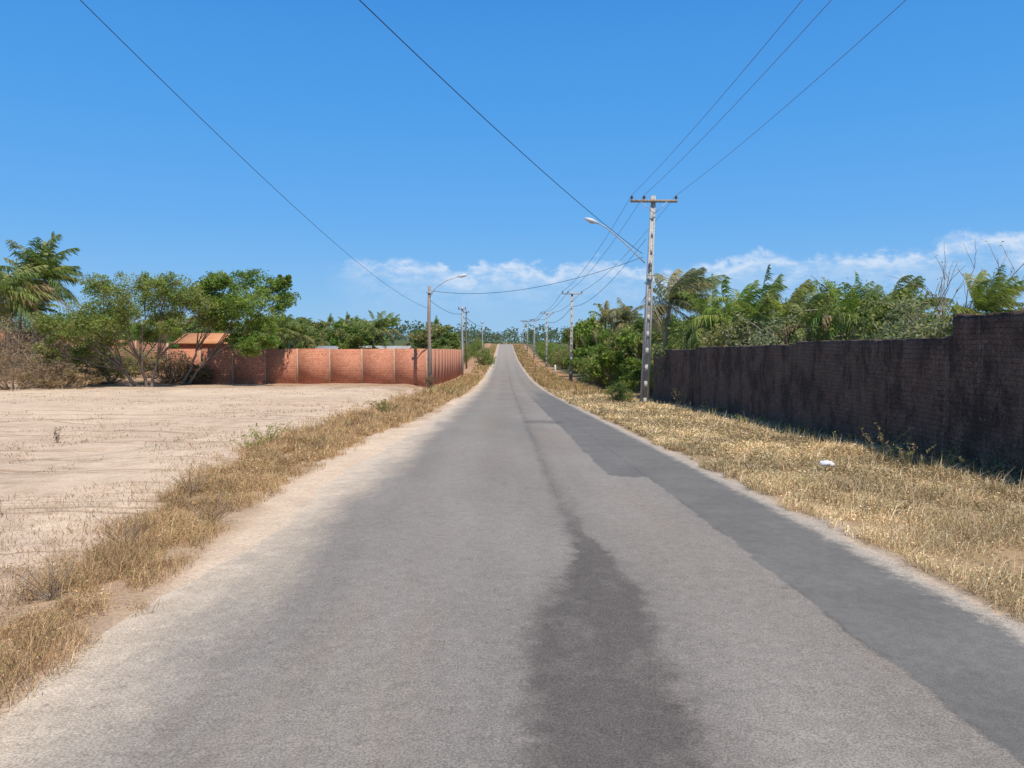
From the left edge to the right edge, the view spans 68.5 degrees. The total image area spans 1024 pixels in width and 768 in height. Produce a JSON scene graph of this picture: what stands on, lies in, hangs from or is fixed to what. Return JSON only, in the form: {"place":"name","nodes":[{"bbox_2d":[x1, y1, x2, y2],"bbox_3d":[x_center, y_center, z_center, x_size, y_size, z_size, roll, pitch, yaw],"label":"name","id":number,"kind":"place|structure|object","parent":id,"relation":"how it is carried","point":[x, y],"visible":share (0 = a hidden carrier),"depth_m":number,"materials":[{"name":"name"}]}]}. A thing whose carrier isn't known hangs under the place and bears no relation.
{"place":"outdoors","nodes":[
{"label":"outdoors","id":0,"kind":"place"},
{"bbox_2d":[0,383,460,717],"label":"dry grass","id":1,"kind":"structure","parent":0,"point":[324,440],"depth_m":7.24,"materials":[{"name":"beige plant"}]},
{"bbox_2d":[0,344,1023,767],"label":"road","id":2,"kind":"structure","parent":0,"point":[506,562],"depth_m":4.45,"materials":[{"name":"grey asphalt"}]},
{"bbox_2d":[0,340,1023,728],"bbox_3d":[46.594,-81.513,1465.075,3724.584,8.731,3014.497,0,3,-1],"label":"ground","id":3,"kind":"structure","parent":0,"point":[114,460],"depth_m":11.80,"materials":[{"name":"beige soil"}]},
{"bbox_2d":[0,263,59,360],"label":"coconut palm","id":4,"kind":"object","parent":3,"relation":"on","point":[11,288],"visible":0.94,"depth_m":53.21,"materials":[{"name":"green plant"}]},
{"bbox_2d":[0,313,62,379],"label":"shrub","id":5,"kind":"object","parent":3,"relation":"on","point":[7,331],"visible":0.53,"depth_m":49.88,"materials":[{"name":"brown plant"}]},
{"bbox_2d":[2,284,68,361],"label":"coconut palm","id":6,"kind":"object","parent":3,"relation":"on","point":[45,308],"visible":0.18,"depth_m":59.49,"materials":[{"name":"green plant"}]},
{"bbox_2d":[0,351,71,389],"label":"shrub","id":7,"kind":"object","parent":3,"relation":"on","point":[14,371],"visible":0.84,"depth_m":43.49,"materials":[{"name":"brown plant"}]},
{"bbox_2d":[0,231,83,363],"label":"coconut palm","id":8,"kind":"object","parent":3,"relation":"on","point":[55,272],"visible":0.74,"depth_m":55.67,"materials":[{"name":"green plant"}]},
{"bbox_2d":[3,547,81,600],"bbox_3d":[-3.224,1.341,5.179,0.474,0.329,0.411,-2,4,-32],"label":"dry weed","id":9,"kind":"object","parent":3,"relation":"on","point":[53,588],"visible":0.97,"depth_m":5.15,"materials":[{"name":"beige plant"}]},
{"bbox_2d":[0,334,98,386],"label":"shrub","id":10,"kind":"object","parent":3,"relation":"on","point":[2,362],"visible":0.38,"depth_m":45.71,"materials":[{"name":"brown plant"}]},
{"bbox_2d":[17,364,106,388],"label":"shrub","id":11,"kind":"object","parent":3,"relation":"on","point":[68,371],"visible":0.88,"depth_m":44.39,"materials":[{"name":"brown plant"}]},
{"bbox_2d":[29,343,122,383],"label":"shrub","id":12,"kind":"object","parent":3,"relation":"on","point":[82,362],"visible":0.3,"depth_m":48.41,"materials":[{"name":"brown plant"}]},
{"bbox_2d":[41,307,122,361],"bbox_3d":[-34.862,-3.881,61.431,6.304,4.774,7.090,-2,4,-29],"label":"shrub","id":13,"kind":"object","parent":3,"relation":"on","point":[71,340],"visible":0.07,"depth_m":60.67,"materials":[{"name":"green plant"}]},
{"bbox_2d":[0,330,168,369],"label":"brick wall","id":14,"kind":"structure","parent":3,"relation":"on","point":[136,343],"depth_m":61.49,"materials":[{"name":"brick"}]},
{"bbox_2d":[71,354,140,383],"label":"shrub","id":15,"kind":"object","parent":3,"relation":"on","point":[119,374],"visible":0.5,"depth_m":49.58,"materials":[{"name":"brown plant"}]},
{"bbox_2d":[26,271,226,386],"bbox_3d":[-23.963,-3.325,47.432,10.720,7.505,7.472,0,3,-1],"label":"spreading tree","id":16,"kind":"object","parent":3,"relation":"on","point":[170,322],"visible":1,"depth_m":46.11,"materials":[{"name":"green plant"}]},
{"bbox_2d":[93,507,161,546],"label":"dry weed","id":17,"kind":"object","parent":3,"relation":"on","point":[134,533],"visible":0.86,"depth_m":6.68,"materials":[{"name":"beige plant"}]},
{"bbox_2d":[116,323,141,340],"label":"woodland tree","id":18,"kind":"object","parent":3,"relation":"on","point":[137,327],"visible":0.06,"depth_m":74.77,"materials":[{"name":"green plant"}]},
{"bbox_2d":[93,346,166,374],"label":"shrub","id":19,"kind":"object","parent":3,"relation":"on","point":[124,353],"visible":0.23,"depth_m":55.49,"materials":[{"name":"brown plant"}]},
{"bbox_2d":[138,350,199,383],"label":"shrub","id":20,"kind":"object","parent":3,"relation":"on","point":[173,375],"visible":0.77,"depth_m":51.66,"materials":[{"name":"brown plant"}]},
{"bbox_2d":[163,463,212,495],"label":"dry weed","id":21,"kind":"object","parent":3,"relation":"on","point":[193,486],"visible":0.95,"depth_m":9.36,"materials":[{"name":"beige plant"}]},
{"bbox_2d":[177,364,213,383],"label":"shrub","id":22,"kind":"object","parent":3,"relation":"on","point":[201,373],"visible":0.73,"depth_m":52.26,"materials":[{"name":"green plant"}]},
{"bbox_2d":[0,383,412,617],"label":"twig litter","id":23,"kind":"object","parent":3,"relation":"on","point":[82,537],"visible":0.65,"depth_m":9.18,"materials":[{"name":"brown plant"}]},
{"bbox_2d":[176,491,240,524],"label":"dry weed","id":24,"kind":"object","parent":3,"relation":"on","point":[214,515],"visible":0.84,"depth_m":7.68,"materials":[{"name":"beige plant"}]},
{"bbox_2d":[171,333,259,348],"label":"tiled house","id":25,"kind":"structure","parent":3,"relation":"on","point":[189,341],"depth_m":59.70,"materials":[{"name":"tile"}]},
{"bbox_2d":[180,268,300,384],"bbox_3d":[-18.532,-3.842,50.561,7.341,8.234,6.207,1,3,9],"label":"leafy tree","id":26,"kind":"object","parent":3,"relation":"on","point":[257,322],"visible":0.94,"depth_m":49.81,"materials":[{"name":"green plant"}]},
{"bbox_2d":[230,434,266,449],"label":"weed plant","id":27,"kind":"object","parent":3,"relation":"on","point":[263,440],"visible":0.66,"depth_m":14.87,"materials":[{"name":"green plant"}]},
{"bbox_2d":[248,422,290,444],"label":"weed plant","id":28,"kind":"object","parent":3,"relation":"on","point":[257,435],"visible":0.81,"depth_m":15.62,"materials":[{"name":"green plant"}]},
{"bbox_2d":[258,312,299,348],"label":"coconut palm","id":29,"kind":"object","parent":3,"relation":"on","point":[285,326],"visible":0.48,"depth_m":56.10,"materials":[{"name":"green plant"}]},
{"bbox_2d":[264,334,302,348],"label":"woodland tree","id":30,"kind":"object","parent":3,"relation":"on","point":[296,346],"visible":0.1,"depth_m":90.05,"materials":[{"name":"green plant"}]},
{"bbox_2d":[281,318,315,348],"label":"coconut palm","id":31,"kind":"object","parent":3,"relation":"on","point":[304,329],"visible":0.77,"depth_m":61.60,"materials":[{"name":"green plant"}]},
{"bbox_2d":[292,329,321,348],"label":"woodland tree","id":32,"kind":"object","parent":3,"relation":"on","point":[312,335],"visible":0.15,"depth_m":91.66,"materials":[{"name":"green plant"}]},
{"bbox_2d":[288,317,327,330],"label":"woodland tree","id":33,"kind":"object","parent":3,"relation":"on","point":[318,325],"visible":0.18,"depth_m":160.79,"materials":[{"name":"green plant"}]},
{"bbox_2d":[166,349,460,386],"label":"brick wall","id":34,"kind":"structure","parent":3,"relation":"on","point":[320,366],"depth_m":53.81,"materials":[{"name":"brick"}]},
{"bbox_2d":[323,326,343,341],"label":"woodland tree","id":35,"kind":"object","parent":3,"relation":"on","point":[329,336],"visible":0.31,"depth_m":169.35,"materials":[{"name":"green plant"}]},
{"bbox_2d":[333,327,349,343],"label":"woodland tree","id":36,"kind":"object","parent":3,"relation":"on","point":[341,334],"visible":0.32,"depth_m":121.79,"materials":[{"name":"green plant"}]},
{"bbox_2d":[329,320,369,345],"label":"woodland tree","id":37,"kind":"object","parent":3,"relation":"on","point":[334,341],"visible":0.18,"depth_m":136.50,"materials":[{"name":"green plant"}]},
{"bbox_2d":[336,323,383,348],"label":"woodland tree","id":38,"kind":"object","parent":3,"relation":"on","point":[360,337],"visible":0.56,"depth_m":61.63,"materials":[{"name":"green plant"}]},
{"bbox_2d":[315,346,412,348],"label":"grey roof shed","id":39,"kind":"structure","parent":3,"relation":"on","point":[379,347],"depth_m":79.88,"materials":[{"name":"metal"}]},
{"bbox_2d":[342,324,394,345],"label":"woodland tree","id":40,"kind":"object","parent":3,"relation":"on","point":[385,339],"visible":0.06,"depth_m":102.95,"materials":[{"name":"green plant"}]},
{"bbox_2d":[354,310,393,348],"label":"coconut palm","id":41,"kind":"object","parent":3,"relation":"on","point":[378,324],"visible":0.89,"depth_m":63.29,"materials":[{"name":"green plant"}]},
{"bbox_2d":[367,399,397,411],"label":"weed plant","id":42,"kind":"object","parent":3,"relation":"on","point":[383,408],"visible":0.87,"depth_m":26.93,"materials":[{"name":"green plant"}]},
{"bbox_2d":[365,312,401,345],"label":"coconut palm","id":43,"kind":"object","parent":3,"relation":"on","point":[392,322],"visible":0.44,"depth_m":98.03,"materials":[{"name":"green plant"}]},
{"bbox_2d":[401,324,451,348],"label":"woodland tree","id":44,"kind":"object","parent":3,"relation":"on","point":[420,338],"visible":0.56,"depth_m":148.71,"materials":[{"name":"green plant"}]},
{"bbox_2d":[431,329,460,348],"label":"woodland tree","id":45,"kind":"object","parent":3,"relation":"on","point":[449,339],"visible":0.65,"depth_m":119.89,"materials":[{"name":"green plant"}]},
{"bbox_2d":[426,274,466,377],"bbox_3d":[-4.461,-3.418,51.806,2.829,8.278,0.311,0,3,1],"label":"lamp pole","id":46,"kind":"object","parent":3,"relation":"on","point":[429,292],"visible":0.91,"depth_m":51.71,"materials":[{"name":"metal"}]},
{"bbox_2d":[80,0,423,306],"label":"overhead wire","id":47,"kind":"object","parent":46,"relation":"attached to","point":[206,123],"visible":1,"depth_m":13.24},
{"bbox_2d":[435,257,641,293],"bbox_3d":[0.264,-5.840,43.039,0.029,1.015,20.452,-2,4,-34],"label":"overhead wire","id":48,"kind":"object","parent":46,"relation":"attached to","point":[529,288],"visible":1,"depth_m":42.56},
{"bbox_2d":[458,306,465,376],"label":"utility pole","id":49,"kind":"object","parent":3,"relation":"on","point":[462,365],"visible":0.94,"depth_m":91.72,"materials":[{"name":"concrete"}]},
{"bbox_2d":[0,320,950,343],"bbox_3d":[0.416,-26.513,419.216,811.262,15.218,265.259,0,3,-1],"label":"woodland","id":50,"kind":"object","parent":3,"relation":"on","point":[498,338],"visible":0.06,"depth_m":344.96,"materials":[{"name":"green plant"}]},
{"bbox_2d":[471,346,496,365],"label":"shrub","id":51,"kind":"object","parent":3,"relation":"on","point":[486,360],"visible":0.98,"depth_m":139.59,"materials":[{"name":"green plant"}]},
{"bbox_2d":[423,344,612,396],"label":"verge grass","id":52,"kind":"structure","parent":3,"relation":"on","point":[467,382],"depth_m":73.97,"materials":[{"name":"beige plant"}]},
{"bbox_2d":[541,312,553,368],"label":"power pole","id":53,"kind":"object","parent":3,"relation":"on","point":[546,352],"visible":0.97,"depth_m":127.75,"materials":[{"name":"concrete"}]},
{"bbox_2d":[548,345,565,365],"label":"shrub","id":54,"kind":"object","parent":3,"relation":"on","point":[554,349],"visible":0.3,"depth_m":135.86,"materials":[{"name":"green plant"}]},
{"bbox_2d":[550,344,569,368],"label":"shrub","id":55,"kind":"object","parent":3,"relation":"on","point":[562,352],"visible":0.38,"depth_m":122.41,"materials":[{"name":"green plant"}]},
{"bbox_2d":[562,291,582,380],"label":"power pole","id":56,"kind":"object","parent":3,"relation":"on","point":[571,349],"visible":0.94,"depth_m":79.81,"materials":[{"name":"concrete"}]},
{"bbox_2d":[561,327,585,375],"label":"woodland tree","id":57,"kind":"object","parent":3,"relation":"on","point":[566,338],"visible":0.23,"depth_m":93.92,"materials":[{"name":"green plant"}]},
{"bbox_2d":[562,319,599,367],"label":"woodland tree","id":58,"kind":"object","parent":3,"relation":"on","point":[578,330],"visible":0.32,"depth_m":80.15,"materials":[{"name":"green plant"}]},
{"bbox_2d":[573,314,615,368],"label":"woodland tree","id":59,"kind":"object","parent":3,"relation":"on","point":[589,325],"visible":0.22,"depth_m":72.34,"materials":[{"name":"green plant"}]},
{"bbox_2d":[574,351,615,388],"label":"shrub","id":60,"kind":"object","parent":3,"relation":"on","point":[604,381],"visible":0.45,"depth_m":61.77,"materials":[{"name":"green plant"}]},
{"bbox_2d":[586,329,634,391],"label":"woodland tree","id":61,"kind":"object","parent":3,"relation":"on","point":[604,358],"visible":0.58,"depth_m":53.46,"materials":[{"name":"green plant"}]},
{"bbox_2d":[588,300,632,379],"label":"coconut palm","id":62,"kind":"object","parent":3,"relation":"on","point":[604,315],"visible":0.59,"depth_m":74.40,"materials":[{"name":"green plant"}]},
{"bbox_2d":[604,379,634,401],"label":"shrub","id":63,"kind":"object","parent":3,"relation":"on","point":[622,396],"visible":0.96,"depth_m":37.02,"materials":[{"name":"green plant"}]},
{"bbox_2d":[590,321,660,384],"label":"woodland tree","id":64,"kind":"object","parent":3,"relation":"on","point":[623,326],"visible":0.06,"depth_m":60.26,"materials":[{"name":"green plant"}]},
{"bbox_2d":[608,297,644,334],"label":"coconut palm","id":65,"kind":"object","parent":3,"relation":"on","point":[626,313],"visible":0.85,"depth_m":65.53,"materials":[{"name":"green plant"}]},
{"bbox_2d":[585,195,677,401],"bbox_3d":[5.467,-3.690,34.825,4.289,9.950,0.458,0,3,-1],"label":"power pole","id":66,"kind":"object","parent":3,"relation":"on","point":[645,369],"visible":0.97,"depth_m":34.79,"materials":[{"name":"concrete"}]},
{"bbox_2d":[359,0,642,253],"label":"overhead wire","id":67,"kind":"object","parent":66,"relation":"attached to","point":[480,114],"visible":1,"depth_m":18.89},
{"bbox_2d":[521,1,801,321],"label":"overhead wire","id":68,"kind":"object","parent":66,"relation":"attached to","point":[681,142],"visible":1,"depth_m":22.97,"materials":[{"name":"black metal"}]},
{"bbox_2d":[522,0,830,321],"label":"overhead wire","id":69,"kind":"object","parent":66,"relation":"attached to","point":[697,143],"visible":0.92,"depth_m":24.55,"materials":[{"name":"black metal"}]},
{"bbox_2d":[532,0,905,321],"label":"overhead wire","id":70,"kind":"object","parent":66,"relation":"attached to","point":[753,133],"visible":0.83,"depth_m":22.05,"materials":[{"name":"black metal"}]},
{"bbox_2d":[609,327,659,390],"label":"woodland tree","id":71,"kind":"object","parent":3,"relation":"on","point":[637,352],"visible":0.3,"depth_m":51.79,"materials":[{"name":"green plant"}]},
{"bbox_2d":[616,326,676,394],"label":"woodland tree","id":72,"kind":"object","parent":3,"relation":"on","point":[633,378],"visible":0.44,"depth_m":47.22,"materials":[{"name":"green plant"}]},
{"bbox_2d":[629,316,684,349],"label":"woodland tree","id":73,"kind":"object","parent":3,"relation":"on","point":[639,322],"visible":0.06,"depth_m":58.27,"materials":[{"name":"green plant"}]},
{"bbox_2d":[651,328,676,345],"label":"woodland tree","id":74,"kind":"object","parent":3,"relation":"on","point":[657,335],"visible":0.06,"depth_m":48.52,"materials":[{"name":"green plant"}]},
{"bbox_2d":[642,320,700,386],"bbox_3d":[9.635,-1.366,42.166,4.707,4.353,4.711,0,3,-1],"label":"shrub","id":75,"kind":"object","parent":3,"relation":"on","point":[668,342],"visible":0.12,"depth_m":41.69,"materials":[{"name":"green plant"}]},
{"bbox_2d":[650,322,701,387],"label":"shrub","id":76,"kind":"object","parent":3,"relation":"on","point":[660,347],"visible":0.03,"depth_m":45.83,"materials":[{"name":"green plant"}]},
{"bbox_2d":[660,314,694,331],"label":"woodland tree","id":77,"kind":"object","parent":3,"relation":"on","point":[674,320],"visible":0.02,"depth_m":52.30,"materials":[{"name":"green plant"}]},
{"bbox_2d":[651,314,714,378],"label":"tree","id":78,"kind":"object","parent":3,"relation":"on","point":[683,342],"visible":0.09,"depth_m":35.94,"materials":[{"name":"green plant"}]},
{"bbox_2d":[641,267,725,349],"bbox_3d":[9.702,-2.878,42.434,5.167,7.476,5.019,1,4,20],"label":"coconut palm","id":79,"kind":"object","parent":3,"relation":"on","point":[690,281],"visible":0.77,"depth_m":41.40,"materials":[{"name":"green plant"}]},
{"bbox_2d":[676,274,735,348],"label":"coconut palm","id":80,"kind":"object","parent":3,"relation":"on","point":[702,307],"visible":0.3,"depth_m":34.61,"materials":[{"name":"green plant"}]},
{"bbox_2d":[685,325,746,386],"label":"shrub","id":81,"kind":"object","parent":3,"relation":"on","point":[720,344],"visible":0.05,"depth_m":30.47,"materials":[{"name":"green plant"}]},
{"bbox_2d":[687,276,771,341],"bbox_3d":[9.791,-1.789,32.274,3.481,5.480,4.375,3,5,43],"label":"coconut palm","id":82,"kind":"object","parent":3,"relation":"on","point":[749,298],"visible":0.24,"depth_m":31.80,"materials":[{"name":"green plant"}]},
{"bbox_2d":[695,307,768,346],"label":"shrub","id":83,"kind":"object","parent":3,"relation":"on","point":[719,336],"visible":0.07,"depth_m":29.66,"materials":[{"name":"green plant"}]},
{"bbox_2d":[713,264,802,345],"bbox_3d":[10.065,-1.786,29.197,3.425,5.624,3.574,3,4,40],"label":"coconut palm","id":84,"kind":"object","parent":3,"relation":"on","point":[762,306],"visible":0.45,"depth_m":28.87,"materials":[{"name":"green plant"}]},
{"bbox_2d":[720,305,804,345],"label":"shrub","id":85,"kind":"object","parent":3,"relation":"on","point":[737,343],"visible":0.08,"depth_m":27.98,"materials":[{"name":"green plant"}]},
{"bbox_2d":[544,387,1023,620],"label":"dry grass","id":86,"kind":"structure","parent":3,"relation":"on","point":[674,427],"depth_m":10.28,"materials":[{"name":"beige plant"}]},
{"bbox_2d":[745,299,842,345],"bbox_3d":[9.534,-0.852,25.050,3.503,3.988,3.672,0,3,-1],"label":"shrub","id":87,"kind":"object","parent":3,"relation":"on","point":[770,341],"visible":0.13,"depth_m":24.85,"materials":[{"name":"green plant"}]},
{"bbox_2d":[758,279,839,343],"bbox_3d":[10.173,-1.360,27.144,2.693,4.816,3.031,3,5,43],"label":"coconut palm","id":88,"kind":"object","parent":3,"relation":"on","point":[808,286],"visible":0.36,"depth_m":26.84,"materials":[{"name":"green plant"}]},
{"bbox_2d":[771,281,857,344],"bbox_3d":[10.373,-1.150,25.006,2.604,4.488,2.974,-2,4,-25],"label":"coconut palm","id":89,"kind":"object","parent":3,"relation":"on","point":[823,295],"visible":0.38,"depth_m":24.92,"materials":[{"name":"green plant"}]},
{"bbox_2d":[773,275,864,344],"bbox_3d":[11.360,-1.440,27.058,4.375,5.132,4.033,-2,4,-33],"label":"shrub","id":90,"kind":"object","parent":3,"relation":"on","point":[822,288],"visible":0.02,"depth_m":26.83,"materials":[{"name":"green plant"}]},
{"bbox_2d":[653,310,1023,480],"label":"perimeter wall","id":91,"kind":"structure","parent":3,"relation":"on","point":[962,387],"depth_m":14.23,"materials":[{"name":"brick"}]},
{"bbox_2d":[810,270,883,339],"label":"coconut palm","id":92,"kind":"object","parent":3,"relation":"on","point":[853,304],"visible":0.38,"depth_m":23.33,"materials":[{"name":"green plant"}]},
{"bbox_2d":[796,278,925,340],"bbox_3d":[11.170,-1.132,23.939,4.287,4.554,4.146,0,3,-1],"label":"shrub","id":93,"kind":"object","parent":3,"relation":"on","point":[830,311],"visible":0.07,"depth_m":23.81,"materials":[{"name":"green plant"}]},
{"bbox_2d":[832,284,918,339],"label":"coconut palm","id":94,"kind":"object","parent":3,"relation":"on","point":[873,293],"visible":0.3,"depth_m":22.62,"materials":[{"name":"green plant"}]},
{"bbox_2d":[859,422,912,456],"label":"weed plant","id":95,"kind":"object","parent":3,"relation":"on","point":[871,442],"visible":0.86,"depth_m":13.30,"materials":[{"name":"green plant"}]},
{"bbox_2d":[844,284,959,339],"bbox_3d":[11.043,-0.826,21.088,3.746,4.053,3.684,0,3,-1],"label":"shrub","id":96,"kind":"object","parent":3,"relation":"on","point":[872,310],"visible":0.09,"depth_m":20.84,"materials":[{"name":"green plant"}]},
{"bbox_2d":[864,275,954,337],"bbox_3d":[11.398,-0.978,21.656,2.359,4.198,1.991,1,4,23],"label":"coconut palm","id":97,"kind":"object","parent":3,"relation":"on","point":[909,285],"visible":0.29,"depth_m":21.22,"materials":[{"name":"green plant"}]},
{"bbox_2d":[885,441,933,471],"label":"weed plant","id":98,"kind":"object","parent":3,"relation":"on","point":[908,458],"visible":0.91,"depth_m":11.34,"materials":[{"name":"green plant"}]},
{"bbox_2d":[862,293,958,339],"bbox_3d":[9.914,-0.470,18.067,3.348,3.468,3.329,0,3,-1],"label":"shrub","id":99,"kind":"object","parent":3,"relation":"on","point":[907,317],"visible":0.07,"depth_m":17.90,"materials":[{"name":"green plant"}]},
{"bbox_2d":[902,302,970,337],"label":"shrub","id":100,"kind":"object","parent":3,"relation":"on","point":[949,317],"visible":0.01,"depth_m":17.73,"materials":[{"name":"green plant"}]},
{"bbox_2d":[911,445,962,466],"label":"weed plant","id":101,"kind":"object","parent":3,"relation":"on","point":[951,461],"visible":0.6,"depth_m":11.74,"materials":[{"name":"green plant"}]},
{"bbox_2d":[886,241,1023,336],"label":"bare tree","id":102,"kind":"object","parent":3,"relation":"on","point":[944,293],"visible":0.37,"depth_m":18.14,"materials":[{"name":"grey plant"}]},
{"bbox_2d":[948,265,1023,318],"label":"coconut palm","id":103,"kind":"object","parent":3,"relation":"on","point":[992,300],"visible":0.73,"depth_m":16.29,"materials":[{"name":"green plant"}]},
{"bbox_2d":[954,450,1020,477],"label":"weed plant","id":104,"kind":"object","parent":3,"relation":"on","point":[992,468],"visible":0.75,"depth_m":10.74,"materials":[{"name":"green plant"}]},
{"bbox_2d":[0,0,1023,341],"label":"sky","id":105,"kind":"structure","parent":0,"point":[907,151],"materials":[{"name":"blue"}]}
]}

